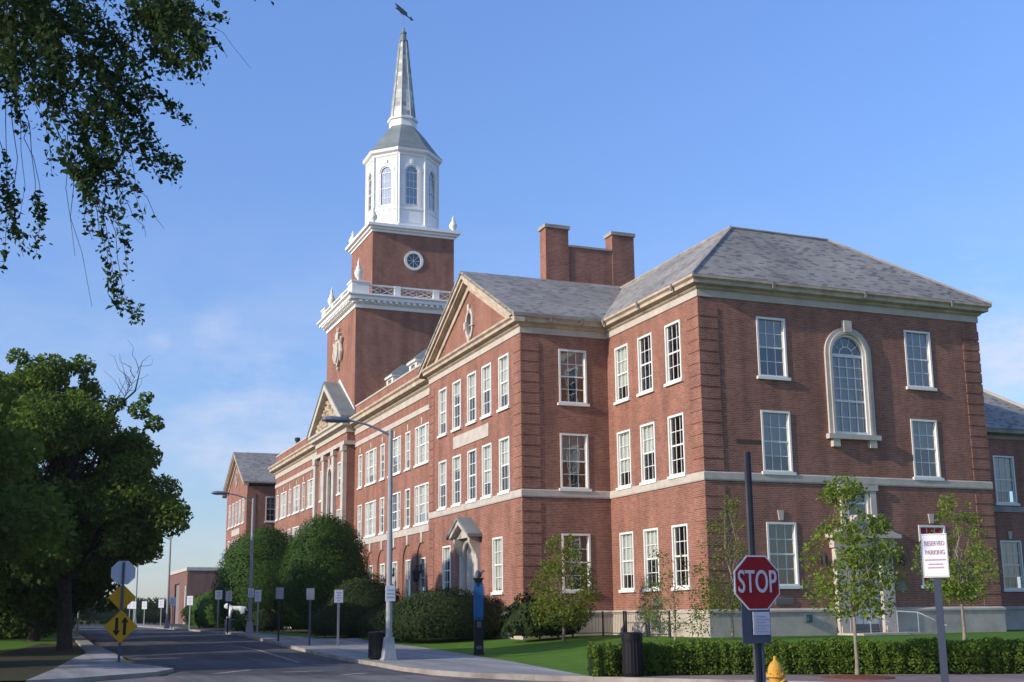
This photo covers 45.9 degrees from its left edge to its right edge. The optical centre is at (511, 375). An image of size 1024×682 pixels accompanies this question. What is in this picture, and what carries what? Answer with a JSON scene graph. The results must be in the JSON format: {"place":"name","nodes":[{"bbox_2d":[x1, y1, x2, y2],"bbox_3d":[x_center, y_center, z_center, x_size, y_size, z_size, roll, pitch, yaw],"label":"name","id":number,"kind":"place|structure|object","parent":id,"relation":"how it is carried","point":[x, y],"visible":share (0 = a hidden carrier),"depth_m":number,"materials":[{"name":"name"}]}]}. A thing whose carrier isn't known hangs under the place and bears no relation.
{"place":"outdoors","nodes":[
{"label":"outdoors","id":0,"kind":"place"},
{"bbox_2d":[26,633,173,681],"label":"sidewalk","id":1,"kind":"structure","parent":0,"point":[96,663],"depth_m":36.54,"materials":[{"name":"concrete"}]},
{"bbox_2d":[104,561,136,661],"bbox_3d":[-13.700,8.278,42.420,1.140,3.490,0.100,3,-12,-17],"label":"traffic sign","id":2,"kind":"object","parent":1,"relation":"on","point":[120,626],"visible":1,"depth_m":42.49,"materials":[{"name":"metal"}]},
{"bbox_2d":[0,623,307,681],"bbox_3d":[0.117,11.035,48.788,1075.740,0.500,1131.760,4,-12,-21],"label":"ground","id":3,"kind":"structure","parent":0,"point":[91,640],"depth_m":96.46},
{"bbox_2d":[0,633,75,653],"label":"verge","id":4,"kind":"structure","parent":3,"relation":"on","point":[7,644],"depth_m":62.80,"materials":[{"name":"green plant"}]},
{"bbox_2d":[0,479,42,596],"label":"shade tree","id":5,"kind":"object","parent":4,"relation":"on","point":[5,584],"visible":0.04,"depth_m":54.39,"materials":[{"name":"green plant"}]},
{"bbox_2d":[0,604,55,639],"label":"undergrowth shrub","id":6,"kind":"object","parent":4,"relation":"on","point":[17,632],"visible":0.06,"depth_m":68.43,"materials":[{"name":"green plant"}]},
{"bbox_2d":[0,374,78,564],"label":"shade tree","id":7,"kind":"object","parent":4,"relation":"on","point":[37,532],"visible":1,"depth_m":41.52,"materials":[{"name":"green plant"}]},
{"bbox_2d":[0,461,165,641],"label":"shade tree","id":8,"kind":"object","parent":4,"relation":"on","point":[91,582],"visible":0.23,"depth_m":63.41,"materials":[{"name":"green plant"}]},
{"bbox_2d":[0,643,85,680],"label":"planting bed","id":9,"kind":"object","parent":3,"relation":"on","point":[25,663],"visible":0.85,"depth_m":44.85,"materials":[{"name":"soil"}]},
{"bbox_2d":[0,343,194,650],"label":"shade tree","id":10,"kind":"object","parent":9,"relation":"on","point":[122,503],"visible":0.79,"depth_m":53.25,"materials":[{"name":"green plant"}]},
{"bbox_2d":[74,606,96,621],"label":"distant tree","id":11,"kind":"object","parent":3,"relation":"on","point":[86,615],"visible":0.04,"depth_m":169.63,"materials":[{"name":"green plant"}]},
{"bbox_2d":[74,596,175,624],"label":"distant hedge","id":12,"kind":"object","parent":3,"relation":"on","point":[152,612],"visible":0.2,"depth_m":202.38,"materials":[{"name":"plant"}]},
{"bbox_2d":[0,0,273,325],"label":"overhanging tree","id":13,"kind":"object","parent":3,"relation":"on","point":[40,23],"visible":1,"depth_m":11.30,"materials":[{"name":"green plant"}]},
{"bbox_2d":[169,567,222,623],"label":"flat roofed building","id":14,"kind":"structure","parent":3,"relation":"on","point":[189,581],"depth_m":186.74,"materials":[{"name":"brick"}]},
{"bbox_2d":[180,590,213,626],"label":"yew shrub","id":15,"kind":"object","parent":3,"relation":"on","point":[194,606],"visible":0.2,"depth_m":120.66,"materials":[{"name":"green plant"}]},
{"bbox_2d":[193,594,224,628],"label":"yew shrub","id":16,"kind":"object","parent":3,"relation":"on","point":[203,615],"visible":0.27,"depth_m":98.85,"materials":[{"name":"green plant"}]},
{"bbox_2d":[231,613,247,631],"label":"yew shrub","id":17,"kind":"object","parent":3,"relation":"on","point":[236,623],"visible":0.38,"depth_m":80.34,"materials":[{"name":"green plant"}]},
{"bbox_2d":[209,524,294,630],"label":"evergreen bush","id":18,"kind":"object","parent":3,"relation":"on","point":[270,547],"visible":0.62,"depth_m":84.32,"materials":[{"name":"green plant"}]},
{"bbox_2d":[240,608,288,631],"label":"yew shrub","id":19,"kind":"object","parent":3,"relation":"on","point":[268,620],"visible":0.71,"depth_m":78.06,"materials":[{"name":"green plant"}]},
{"bbox_2d":[222,3,1006,639],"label":"college building","id":20,"kind":"structure","parent":3,"relation":"on","point":[606,407],"depth_m":56.16,"materials":[{"name":"brick"}]},
{"bbox_2d":[264,497,274,522],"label":"window","id":21,"kind":"structure","parent":20,"relation":"in","point":[270,501],"depth_m":128.15,"materials":[{"name":"glass"}]},
{"bbox_2d":[279,487,290,519],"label":"window","id":22,"kind":"structure","parent":20,"relation":"in","point":[283,503],"depth_m":120.48,"materials":[{"name":"white paint"}]},
{"bbox_2d":[292,481,304,514],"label":"window","id":23,"kind":"structure","parent":20,"relation":"in","point":[296,490],"depth_m":114.74,"materials":[{"name":"white paint"}]},
{"bbox_2d":[306,473,312,509],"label":"window","id":24,"kind":"structure","parent":20,"relation":"in","point":[310,482],"depth_m":109.06,"materials":[{"name":"white paint"}]},
{"bbox_2d":[326,459,330,516],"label":"arched window","id":25,"kind":"structure","parent":20,"relation":"in","point":[328,487],"depth_m":99.20,"materials":[{"name":"stone"}]},
{"bbox_2d":[357,448,362,489],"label":"window","id":26,"kind":"structure","parent":20,"relation":"in","point":[360,458],"depth_m":92.80,"materials":[{"name":"white paint"}]},
{"bbox_2d":[363,500,382,538],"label":"window","id":27,"kind":"structure","parent":20,"relation":"in","point":[370,507],"depth_m":89.29,"materials":[{"name":"white paint"}]},
{"bbox_2d":[364,443,383,486],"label":"window","id":28,"kind":"structure","parent":20,"relation":"in","point":[371,455],"depth_m":89.86,"materials":[{"name":"white paint"}]},
{"bbox_2d":[378,497,384,534],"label":"window","id":29,"kind":"structure","parent":20,"relation":"in","point":[382,500],"depth_m":86.27,"materials":[{"name":"white paint"}]},
{"bbox_2d":[379,437,384,481],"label":"window","id":30,"kind":"structure","parent":20,"relation":"in","point":[382,447],"depth_m":87.05,"materials":[{"name":"white paint"}]},
{"bbox_2d":[387,431,408,477],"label":"window","id":31,"kind":"structure","parent":20,"relation":"in","point":[396,441],"depth_m":83.31,"materials":[{"name":"white paint"}]},
{"bbox_2d":[393,491,409,531],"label":"window","id":32,"kind":"structure","parent":20,"relation":"in","point":[398,506],"depth_m":82.40,"materials":[{"name":"white paint"}]},
{"bbox_2d":[403,488,410,528],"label":"window","id":33,"kind":"structure","parent":20,"relation":"in","point":[407,526],"depth_m":80.57,"materials":[{"name":"white paint"}]},
{"bbox_2d":[404,424,410,471],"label":"window","id":34,"kind":"structure","parent":20,"relation":"in","point":[408,434],"depth_m":81.28,"materials":[{"name":"white paint"}]},
{"bbox_2d":[405,559,410,596],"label":"window","id":35,"kind":"structure","parent":20,"relation":"in","point":[408,562],"depth_m":79.76,"materials":[{"name":"white paint"}]},
{"bbox_2d":[404,251,423,269],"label":"round window","id":36,"kind":"structure","parent":20,"relation":"in","point":[413,260],"depth_m":101.43,"materials":[{"name":"white paint"}]},
{"bbox_2d":[413,482,428,526],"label":"window","id":37,"kind":"structure","parent":20,"relation":"in","point":[421,491],"depth_m":77.73,"materials":[{"name":"white paint"}]},
{"bbox_2d":[413,417,428,467],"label":"window","id":38,"kind":"structure","parent":20,"relation":"in","point":[421,432],"depth_m":78.43,"materials":[{"name":"white paint"}]},
{"bbox_2d":[420,557,425,592],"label":"window","id":39,"kind":"structure","parent":20,"relation":"in","point":[422,560],"depth_m":76.84,"materials":[{"name":"white paint"}]},
{"bbox_2d":[442,545,450,590],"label":"window","id":40,"kind":"structure","parent":20,"relation":"in","point":[446,550],"depth_m":65.49,"materials":[{"name":"glass"}]},
{"bbox_2d":[437,459,458,510],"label":"window","id":41,"kind":"structure","parent":20,"relation":"in","point":[443,464],"depth_m":66.79,"materials":[{"name":"white paint"}]},
{"bbox_2d":[437,386,458,438],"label":"window","id":42,"kind":"structure","parent":20,"relation":"in","point":[443,392],"depth_m":67.61,"materials":[{"name":"white paint"}]},
{"bbox_2d":[451,452,473,507],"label":"window","id":43,"kind":"structure","parent":20,"relation":"in","point":[456,460],"depth_m":64.72,"materials":[{"name":"white paint"}]},
{"bbox_2d":[451,379,473,432],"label":"window","id":44,"kind":"structure","parent":20,"relation":"in","point":[456,386],"depth_m":65.52,"materials":[{"name":"white paint"}]},
{"bbox_2d":[463,304,474,341],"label":"oval window","id":45,"kind":"structure","parent":20,"relation":"in","point":[468,333],"depth_m":64.05,"materials":[{"name":"stone"}]},
{"bbox_2d":[466,545,473,595],"bbox_3d":[-2.003,10.744,61.385,0.080,4.625,1.750,4,-12,-21],"label":"door","id":46,"kind":"structure","parent":20,"relation":"in","point":[470,555],"depth_m":61.80,"materials":[{"name":"wood"}]},
{"bbox_2d":[465,370,488,425],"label":"window","id":47,"kind":"structure","parent":20,"relation":"in","point":[471,378],"depth_m":63.32,"materials":[{"name":"white paint"}]},
{"bbox_2d":[465,448,489,503],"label":"window","id":48,"kind":"structure","parent":20,"relation":"in","point":[469,500],"depth_m":62.49,"materials":[{"name":"white paint"}]},
{"bbox_2d":[480,362,503,419],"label":"window","id":49,"kind":"structure","parent":20,"relation":"in","point":[486,380],"depth_m":61.34,"materials":[{"name":"white paint"}]},
{"bbox_2d":[480,442,505,499],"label":"window","id":50,"kind":"structure","parent":20,"relation":"in","point":[486,449],"depth_m":60.52,"materials":[{"name":"white paint"}]},
{"bbox_2d":[490,536,503,594],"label":"window","id":51,"kind":"structure","parent":20,"relation":"in","point":[497,542],"depth_m":58.37,"materials":[{"name":"white paint"}]},
{"bbox_2d":[496,352,509,412],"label":"window","id":52,"kind":"structure","parent":20,"relation":"in","point":[503,361],"depth_m":59.15,"materials":[{"name":"white paint"}]},
{"bbox_2d":[497,436,510,495],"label":"window","id":53,"kind":"structure","parent":20,"relation":"in","point":[504,443],"depth_m":58.39,"materials":[{"name":"white paint"}]},
{"bbox_2d":[557,349,589,406],"bbox_3d":[2.799,0.125,58.033,1.690,2.850,0.770,4,-12,-21],"label":"window","id":54,"kind":"structure","parent":20,"relation":"in","point":[572,363],"depth_m":58.07,"materials":[{"name":"glass"}]},
{"bbox_2d":[559,433,591,491],"bbox_3d":[2.841,4.108,57.250,1.690,2.850,0.770,4,-12,-21],"label":"window","id":55,"kind":"structure","parent":20,"relation":"in","point":[574,455],"depth_m":57.29,"materials":[{"name":"white paint"}]},
{"bbox_2d":[562,534,591,592],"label":"window","id":56,"kind":"structure","parent":20,"relation":"in","point":[583,540],"depth_m":56.56,"materials":[{"name":"white paint"}]},
{"bbox_2d":[613,343,630,405],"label":"window","id":57,"kind":"structure","parent":20,"relation":"in","point":[621,353],"depth_m":57.34,"materials":[{"name":"white paint"}]},
{"bbox_2d":[616,429,632,490],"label":"window","id":58,"kind":"structure","parent":20,"relation":"in","point":[623,437],"depth_m":56.55,"materials":[{"name":"white paint"}]},
{"bbox_2d":[618,531,635,592],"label":"window","id":59,"kind":"structure","parent":20,"relation":"in","point":[627,567],"depth_m":55.65,"materials":[{"name":"white paint"}]},
{"bbox_2d":[636,332,654,396],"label":"window","id":60,"kind":"structure","parent":20,"relation":"in","point":[639,340],"depth_m":55.20,"materials":[{"name":"white paint"}]},
{"bbox_2d":[639,421,657,485],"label":"window","id":61,"kind":"structure","parent":20,"relation":"in","point":[647,431],"depth_m":54.41,"materials":[{"name":"white paint"}]},
{"bbox_2d":[642,528,661,591],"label":"window","id":62,"kind":"structure","parent":20,"relation":"in","point":[650,536],"depth_m":53.54,"materials":[{"name":"white paint"}]},
{"bbox_2d":[664,319,683,386],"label":"window","id":63,"kind":"structure","parent":20,"relation":"in","point":[669,382],"depth_m":52.85,"materials":[{"name":"white paint"}]},
{"bbox_2d":[667,412,686,479],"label":"window","id":64,"kind":"structure","parent":20,"relation":"in","point":[683,473],"depth_m":52.08,"materials":[{"name":"white paint"}]},
{"bbox_2d":[671,523,691,590],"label":"window","id":65,"kind":"structure","parent":20,"relation":"in","point":[685,526],"depth_m":51.19,"materials":[{"name":"white paint"}]},
{"bbox_2d":[756,316,790,380],"bbox_3d":[11.020,-1.139,52.047,1.690,2.850,0.770,4,-12,-21],"label":"window","id":66,"kind":"structure","parent":20,"relation":"in","point":[771,332],"depth_m":52.07,"materials":[{"name":"glass"}]},
{"bbox_2d":[760,410,796,474],"bbox_3d":[11.062,2.844,51.263,1.690,2.850,0.770,4,-12,-21],"label":"window","id":67,"kind":"structure","parent":20,"relation":"in","point":[775,425],"depth_m":51.21,"materials":[{"name":"glass"}]},
{"bbox_2d":[766,510,802,588],"bbox_3d":[11.109,7.269,50.393,1.690,3.230,0.770,4,-12,-21],"label":"window","id":68,"kind":"structure","parent":20,"relation":"in","point":[778,533],"depth_m":50.60,"materials":[{"name":"glass"}]},
{"bbox_2d":[824,320,881,448],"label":"arched window","id":69,"kind":"structure","parent":20,"relation":"in","point":[848,375],"depth_m":53.02,"materials":[{"name":"glass"}]},
{"bbox_2d":[847,490,869,518],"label":"window","id":70,"kind":"structure","parent":20,"relation":"in","point":[866,501],"depth_m":52.20,"materials":[{"name":"white paint"}]},
{"bbox_2d":[849,548,880,632],"bbox_3d":[14.672,9.134,51.695,2.300,3.900,0.910,4,-12,-21],"label":"door","id":71,"kind":"structure","parent":20,"relation":"in","point":[862,625],"depth_m":51.28,"materials":[{"name":"white paint"}]},
{"bbox_2d":[903,330,936,390],"bbox_3d":[18.256,-0.662,54.865,1.690,2.850,0.770,4,-12,-21],"label":"window","id":72,"kind":"structure","parent":20,"relation":"in","point":[918,355],"depth_m":54.74,"materials":[{"name":"glass"}]},
{"bbox_2d":[910,419,943,480],"bbox_3d":[18.298,3.322,54.082,1.690,2.850,0.770,4,-12,-21],"label":"window","id":73,"kind":"structure","parent":20,"relation":"in","point":[924,433],"depth_m":54.09,"materials":[{"name":"glass"}]},
{"bbox_2d":[918,514,948,587],"bbox_3d":[18.344,7.747,53.212,1.690,3.230,0.770,4,-12,-21],"label":"window","id":74,"kind":"structure","parent":20,"relation":"in","point":[922,529],"depth_m":53.12,"materials":[{"name":"white paint"}]},
{"bbox_2d":[983,389,1023,629],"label":"brick wing","id":75,"kind":"structure","parent":3,"relation":"on","point":[1004,426],"depth_m":66.16,"materials":[{"name":"brick"}]},
{"bbox_2d":[992,455,1019,505],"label":"window","id":76,"kind":"structure","parent":75,"relation":"in","point":[1003,466],"depth_m":66.42,"materials":[{"name":"white paint"}]},
{"bbox_2d":[1000,531,1023,591],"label":"window","id":77,"kind":"structure","parent":75,"relation":"in","point":[1011,551],"depth_m":65.55,"materials":[{"name":"glass"}]},
{"bbox_2d":[75,625,427,674],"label":"road","id":78,"kind":"structure","parent":0,"point":[192,653],"depth_m":49.07,"materials":[{"name":"asphalt"}]},
{"bbox_2d":[96,675,562,681],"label":"cross street","id":79,"kind":"structure","parent":0,"point":[307,678],"depth_m":31.79,"materials":[{"name":"asphalt"}]},
{"bbox_2d":[734,439,779,681],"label":"stop sign","id":80,"kind":"object","parent":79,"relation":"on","point":[756,586],"visible":1,"depth_m":17.25,"materials":[{"name":"red"}]},
{"bbox_2d":[137,624,591,680],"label":"sidewalk","id":81,"kind":"structure","parent":0,"point":[420,660],"depth_m":41.17,"materials":[{"name":"concrete"}]},
{"bbox_2d":[164,537,171,628],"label":"street lamp","id":82,"kind":"object","parent":81,"relation":"on","point":[166,625],"visible":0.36,"depth_m":105.31,"materials":[{"name":"metal"}]},
{"bbox_2d":[211,491,254,634],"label":"street lamp","id":83,"kind":"object","parent":81,"relation":"on","point":[249,628],"visible":1,"depth_m":70.28,"materials":[{"name":"metal"}]},
{"bbox_2d":[224,603,247,630],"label":"animal statue","id":84,"kind":"object","parent":81,"relation":"on","point":[241,609],"visible":0.67,"depth_m":82.34,"materials":[{"name":"concrete"}]},
{"bbox_2d":[276,587,283,640],"bbox_3d":[-11.476,11.778,59.590,0.400,2.600,0.062,6,-13,-30],"label":"parking sign","id":85,"kind":"object","parent":81,"relation":"on","point":[279,593],"visible":1,"depth_m":59.70,"materials":[{"name":"metal"}]},
{"bbox_2d":[306,588,314,645],"bbox_3d":[-9.132,10.924,54.674,0.360,2.550,0.062,4,-12,-21],"label":"parking sign","id":86,"kind":"object","parent":81,"relation":"on","point":[310,594],"visible":1,"depth_m":54.77,"materials":[{"name":"metal"}]},
{"bbox_2d":[334,590,342,645],"bbox_3d":[-7.670,10.727,53.438,0.380,2.450,0.062,4,-12,-21],"label":"parking sign","id":87,"kind":"object","parent":81,"relation":"on","point":[338,596],"visible":1,"depth_m":53.54,"materials":[{"name":"metal"}]},
{"bbox_2d":[321,416,397,659],"bbox_3d":[-5.224,5.494,41.129,2.690,8.218,0.480,4,-12,-21],"label":"street lamp","id":88,"kind":"object","parent":81,"relation":"on","point":[388,651],"visible":1,"depth_m":41.35,"materials":[{"name":"metal"}]},
{"bbox_2d":[368,631,385,659],"bbox_3d":[-4.518,9.238,41.319,0.821,0.930,0.821,4,-12,-21],"label":"trash bin","id":89,"kind":"object","parent":81,"relation":"on","point":[375,642],"visible":0.63,"depth_m":41.00,"materials":[{"name":"black plastic"}]},
{"bbox_2d":[0,0,1023,602],"label":"sky","id":90,"kind":"structure","parent":0,"point":[891,131],"materials":[{"name":"blue"}]},
{"bbox_2d":[254,630,1023,675],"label":"lawn","id":91,"kind":"structure","parent":0,"point":[569,654],"depth_m":47.28,"materials":[{"name":"green plant"}]},
{"bbox_2d":[274,509,374,630],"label":"evergreen bush","id":92,"kind":"object","parent":91,"relation":"on","point":[325,550],"visible":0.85,"depth_m":73.05,"materials":[{"name":"green plant"}]},
{"bbox_2d":[305,601,367,636],"bbox_3d":[-8.946,12.897,63.944,4.100,1.871,3.530,4,-12,-21],"label":"yew shrub","id":93,"kind":"object","parent":91,"relation":"on","point":[324,620],"visible":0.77,"depth_m":62.64,"materials":[{"name":"green plant"}]},
{"bbox_2d":[317,572,405,608],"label":"yew shrub","id":94,"kind":"object","parent":91,"relation":"on","point":[367,592],"visible":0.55,"depth_m":65.80,"materials":[{"name":"green plant"}]},
{"bbox_2d":[355,602,400,638],"bbox_3d":[-6.011,12.144,59.760,3.479,1.814,3.999,4,-12,-21],"label":"yew shrub","id":95,"kind":"object","parent":91,"relation":"on","point":[365,626],"visible":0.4,"depth_m":58.79,"materials":[{"name":"green plant"}]},
{"bbox_2d":[367,585,505,640],"bbox_3d":[-3.023,11.189,57.092,5.812,2.540,6.536,-8,-13,32],"label":"yew shrub","id":96,"kind":"object","parent":91,"relation":"on","point":[445,613],"visible":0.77,"depth_m":55.21,"materials":[{"name":"green plant"}]},
{"bbox_2d":[473,570,484,654],"bbox_3d":[-1.216,8.752,44.715,0.419,3.084,0.374,1,-11,-7],"label":"emergency phone","id":97,"kind":"object","parent":91,"relation":"on","point":[478,620],"visible":1,"depth_m":44.55,"materials":[{"name":"blue metal"}]},
{"bbox_2d":[492,592,561,638],"bbox_3d":[0.918,10.431,52.674,3.418,2.045,2.776,4,-12,-21],"label":"laurel shrub","id":98,"kind":"object","parent":91,"relation":"on","point":[518,621],"visible":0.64,"depth_m":51.86,"materials":[{"name":"green plant"}]},
{"bbox_2d":[524,598,584,637],"bbox_3d":[1.802,10.714,53.667,3.097,1.834,2.154,4,-12,-21],"label":"laurel shrub","id":99,"kind":"object","parent":91,"relation":"on","point":[570,631],"visible":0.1,"depth_m":53.23,"materials":[{"name":"green plant"}]},
{"bbox_2d":[527,533,603,640],"bbox_3d":[2.281,8.979,51.313,3.247,4.513,3.359,4,-12,-21],"label":"young tree","id":100,"kind":"object","parent":91,"relation":"on","point":[571,615],"visible":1,"depth_m":50.88,"materials":[{"name":"green plant"}]},
{"bbox_2d":[539,610,670,638],"bbox_3d":[3.802,10.588,51.198,3.160,1.180,6.260,4,-12,-21],"label":"iron railing","id":101,"kind":"object","parent":91,"relation":"on","point":[647,633],"visible":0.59,"depth_m":52.47,"materials":[{"name":"metal"}]},
{"bbox_2d":[635,549,720,641],"bbox_3d":[6.061,8.100,44.310,3.116,3.457,3.034,-2,-11,5],"label":"young tree","id":102,"kind":"object","parent":91,"relation":"on","point":[696,608],"visible":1,"depth_m":44.15,"materials":[{"name":"green plant"}]},
{"bbox_2d":[693,494,747,638],"bbox_3d":[8.197,7.190,45.358,2.618,5.603,2.510,4,-12,-21],"label":"young tree","id":103,"kind":"object","parent":91,"relation":"on","point":[733,604],"visible":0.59,"depth_m":45.27,"materials":[{"name":"green plant"}]},
{"bbox_2d":[587,636,1023,676],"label":"box hedge","id":104,"kind":"object","parent":91,"relation":"on","point":[828,655],"visible":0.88,"depth_m":29.05,"materials":[{"name":"green plant"}]},
{"bbox_2d":[908,492,1001,640],"bbox_3d":[14.438,6.297,39.662,2.752,4.928,2.832,-3,-11,13],"label":"young tree","id":105,"kind":"object","parent":91,"relation":"on","point":[966,590],"visible":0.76,"depth_m":39.40,"materials":[{"name":"green plant"}]},
{"bbox_2d":[766,656,787,681],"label":"fire hydrant","id":106,"kind":"object","parent":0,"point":[776,672],"visible":1,"depth_m":19.34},
{"bbox_2d":[535,674,1023,681],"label":"brick sidewalk","id":107,"kind":"structure","parent":0,"point":[898,678],"depth_m":27.70,"materials":[{"name":"brick"}]},
{"bbox_2d":[621,632,642,676],"bbox_3d":[2.871,6.659,28.858,0.518,1.030,0.518,4,-12,-21],"label":"trash bin","id":108,"kind":"object","parent":107,"relation":"on","point":[632,657],"visible":1,"depth_m":28.68,"materials":[{"name":"black plastic"}]},
{"bbox_2d":[820,674,894,679],"bbox_3d":[7.762,6.782,27.184,1.700,0.100,1.674,4,-12,-21],"label":"tree pit","id":109,"kind":"object","parent":107,"relation":"on","point":[857,677],"visible":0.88,"depth_m":26.77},
{"bbox_2d":[799,472,908,674],"bbox_3d":[7.805,4.599,27.591,2.314,4.800,2.518,-6,-13,27],"label":"young tree","id":110,"kind":"object","parent":109,"relation":"on","point":[849,554],"visible":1,"depth_m":27.46,"materials":[{"name":"green plant"}]},
{"bbox_2d":[921,533,949,681],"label":"parking sign","id":111,"kind":"object","parent":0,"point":[935,557],"visible":1,"depth_m":13.80,"materials":[{"name":"white"}]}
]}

